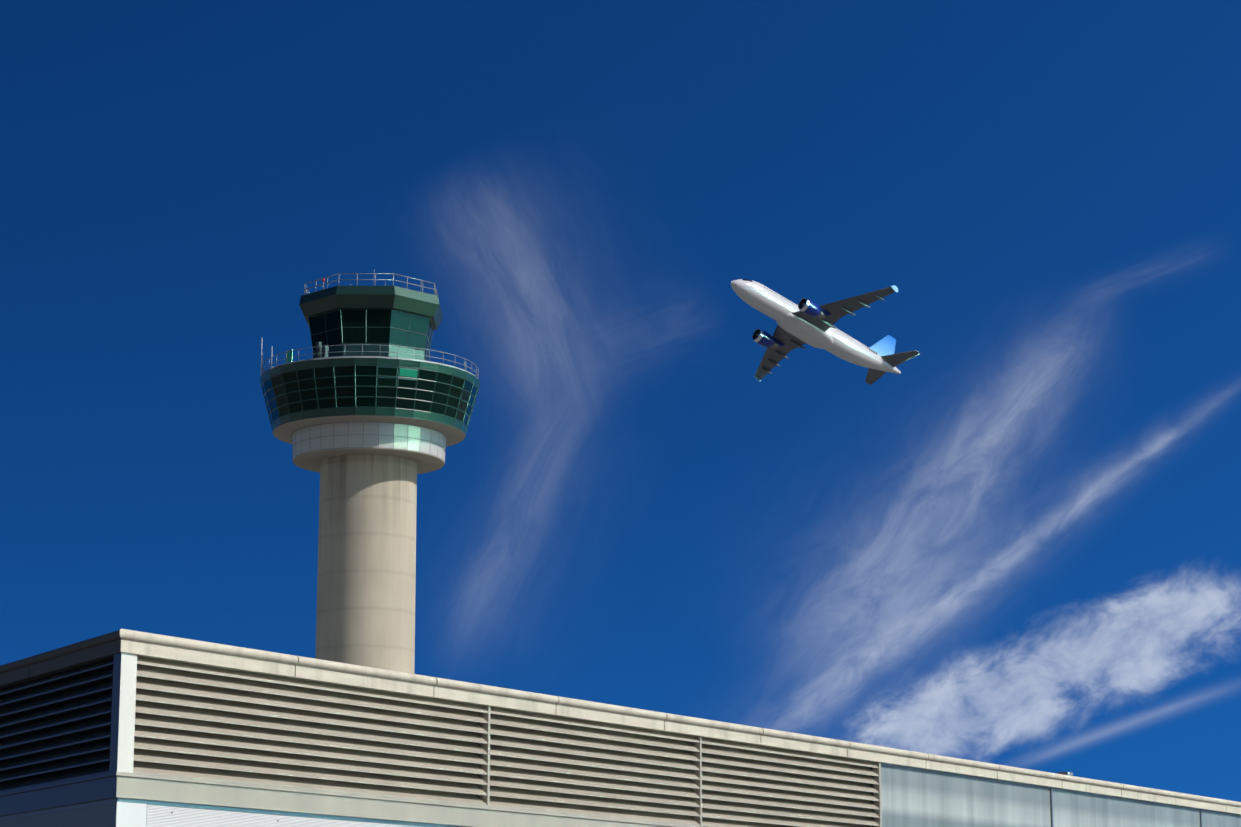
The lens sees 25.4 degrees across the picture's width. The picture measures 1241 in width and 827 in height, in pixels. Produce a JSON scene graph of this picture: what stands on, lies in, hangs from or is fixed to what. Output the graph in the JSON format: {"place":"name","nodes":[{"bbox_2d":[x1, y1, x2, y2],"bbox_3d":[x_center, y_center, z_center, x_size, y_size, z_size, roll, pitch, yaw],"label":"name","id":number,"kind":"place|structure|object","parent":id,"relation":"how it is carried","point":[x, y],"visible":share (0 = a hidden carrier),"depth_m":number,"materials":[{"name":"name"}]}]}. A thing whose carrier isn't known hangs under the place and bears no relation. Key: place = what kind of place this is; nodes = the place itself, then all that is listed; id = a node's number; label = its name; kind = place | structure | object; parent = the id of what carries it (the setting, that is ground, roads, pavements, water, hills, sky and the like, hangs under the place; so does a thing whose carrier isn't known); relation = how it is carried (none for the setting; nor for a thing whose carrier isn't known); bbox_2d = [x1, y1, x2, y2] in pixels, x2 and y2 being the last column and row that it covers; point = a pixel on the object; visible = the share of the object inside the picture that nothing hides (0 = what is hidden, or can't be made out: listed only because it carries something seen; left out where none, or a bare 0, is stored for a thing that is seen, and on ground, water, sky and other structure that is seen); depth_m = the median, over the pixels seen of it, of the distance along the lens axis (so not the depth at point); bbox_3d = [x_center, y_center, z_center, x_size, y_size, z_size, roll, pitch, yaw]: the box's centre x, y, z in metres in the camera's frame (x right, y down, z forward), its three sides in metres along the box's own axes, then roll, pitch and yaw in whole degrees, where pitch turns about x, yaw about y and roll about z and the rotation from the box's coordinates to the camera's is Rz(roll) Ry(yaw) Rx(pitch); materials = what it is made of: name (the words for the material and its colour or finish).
{"place":"outdoors","nodes":[
{"label":"outdoors","id":0,"kind":"place"},
{"bbox_2d":[0,0,1240,801],"label":"sky","id":1,"kind":"structure","parent":0,"point":[1018,545],"materials":[{"name":"blue"}]},
{"bbox_2d":[730,279,920,384],"bbox_3d":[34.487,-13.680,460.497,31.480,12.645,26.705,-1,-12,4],"label":"airliner","id":2,"kind":"object","parent":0,"point":[805,321],"visible":1,"depth_m":456.53,"materials":[{"name":"white metal"}]},
{"label":"ground apron","id":3,"kind":"structure","parent":0,"visible":0},
{"bbox_2d":[315,454,416,673],"bbox_3d":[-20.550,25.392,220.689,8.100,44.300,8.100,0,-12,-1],"label":"tower shaft","id":4,"kind":"object","parent":3,"relation":"on","point":[366,587],"visible":0.44,"depth_m":220.32,"materials":[{"name":"beige concrete"}]},
{"bbox_2d":[273,415,464,473],"bbox_3d":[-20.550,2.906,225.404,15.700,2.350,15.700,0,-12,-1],"label":"tower collar","id":5,"kind":"object","parent":4,"relation":"on","point":[423,444],"visible":0.83,"depth_m":220.61,"materials":[{"name":"white metal"}]},
{"bbox_2d":[260,358,479,435],"bbox_3d":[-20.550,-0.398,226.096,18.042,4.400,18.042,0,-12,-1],"label":"observation deck","id":6,"kind":"structure","parent":5,"relation":"on","point":[439,393],"depth_m":218.98,"materials":[{"name":"green glass"}]},
{"bbox_2d":[261,279,465,370],"bbox_3d":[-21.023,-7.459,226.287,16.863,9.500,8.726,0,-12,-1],"label":"tower deck equipment","id":7,"kind":"object","parent":6,"relation":"on","point":[322,350],"visible":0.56,"depth_m":221.90,"materials":[{"name":"grey metal"}]},
{"bbox_2d":[262,344,478,378],"bbox_3d":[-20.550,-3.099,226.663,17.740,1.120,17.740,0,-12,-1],"label":"railing","id":8,"kind":"object","parent":6,"relation":"on","point":[362,356],"visible":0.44,"depth_m":219.06,"materials":[{"name":"grey metal"}]},
{"bbox_2d":[299,286,442,360],"bbox_3d":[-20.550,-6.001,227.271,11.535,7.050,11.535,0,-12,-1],"label":"control cab","id":9,"kind":"object","parent":6,"relation":"on","point":[377,318],"visible":0.81,"depth_m":222.94,"materials":[{"name":"green glass"}]},
{"bbox_2d":[304,273,437,295],"bbox_3d":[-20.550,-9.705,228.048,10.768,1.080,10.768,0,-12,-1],"label":"railing","id":10,"kind":"object","parent":9,"relation":"on","point":[375,279],"visible":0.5,"depth_m":223.74,"materials":[{"name":"grey metal"}]},
{"bbox_2d":[0,664,873,826],"bbox_3d":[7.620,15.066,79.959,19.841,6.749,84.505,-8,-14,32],"label":"louver recess","id":11,"kind":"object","parent":3,"relation":"on","point":[69,688],"depth_m":43.54,"materials":[{"name":"black metal"}]},
{"bbox_2d":[0,658,113,792],"bbox_3d":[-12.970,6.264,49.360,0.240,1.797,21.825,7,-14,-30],"label":"louvers","id":12,"kind":"object","parent":11,"relation":"on","point":[77,761],"visible":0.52,"depth_m":42.30,"materials":[{"name":"grey metal"}]},
{"bbox_2d":[0,630,120,689],"bbox_3d":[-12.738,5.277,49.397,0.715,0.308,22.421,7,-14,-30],"label":"roof fascia","id":13,"kind":"structure","parent":11,"relation":"on","point":[104,647],"depth_m":42.01,"materials":[{"name":"grey concrete"}]},
{"bbox_2d":[0,652,881,826],"bbox_3d":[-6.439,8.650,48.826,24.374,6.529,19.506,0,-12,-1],"label":"building frame panels","id":14,"kind":"object","parent":11,"relation":"on","point":[120,794],"visible":1,"depth_m":42.08,"materials":[{"name":"white metal"}]},
{"bbox_2d":[133,656,878,826],"bbox_3d":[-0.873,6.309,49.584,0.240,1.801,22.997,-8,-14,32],"label":"louvers","id":15,"kind":"object","parent":11,"relation":"on","point":[572,773],"visible":0.79,"depth_m":46.72,"materials":[{"name":"beige metal"}]},
{"bbox_2d":[120,629,1240,813],"bbox_3d":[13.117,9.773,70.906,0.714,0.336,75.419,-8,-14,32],"label":"roof edge","id":16,"kind":"object","parent":11,"relation":"on","point":[181,650],"visible":0.96,"depth_m":49.84,"materials":[{"name":"concrete"}]},
{"bbox_2d":[881,763,1240,826],"bbox_3d":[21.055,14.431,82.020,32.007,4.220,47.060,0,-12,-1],"label":"glass panels","id":17,"kind":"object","parent":11,"relation":"on","point":[915,797],"depth_m":64.25,"materials":[{"name":"grey glass"}]},
{"bbox_2d":[1057,772,1072,775],"bbox_3d":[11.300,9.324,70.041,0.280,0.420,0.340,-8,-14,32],"label":"roof vent cowl","id":18,"kind":"object","parent":11,"relation":"on","point":[1068,773],"visible":0.29,"depth_m":69.95,"materials":[{"name":"silver metal"}]}
]}

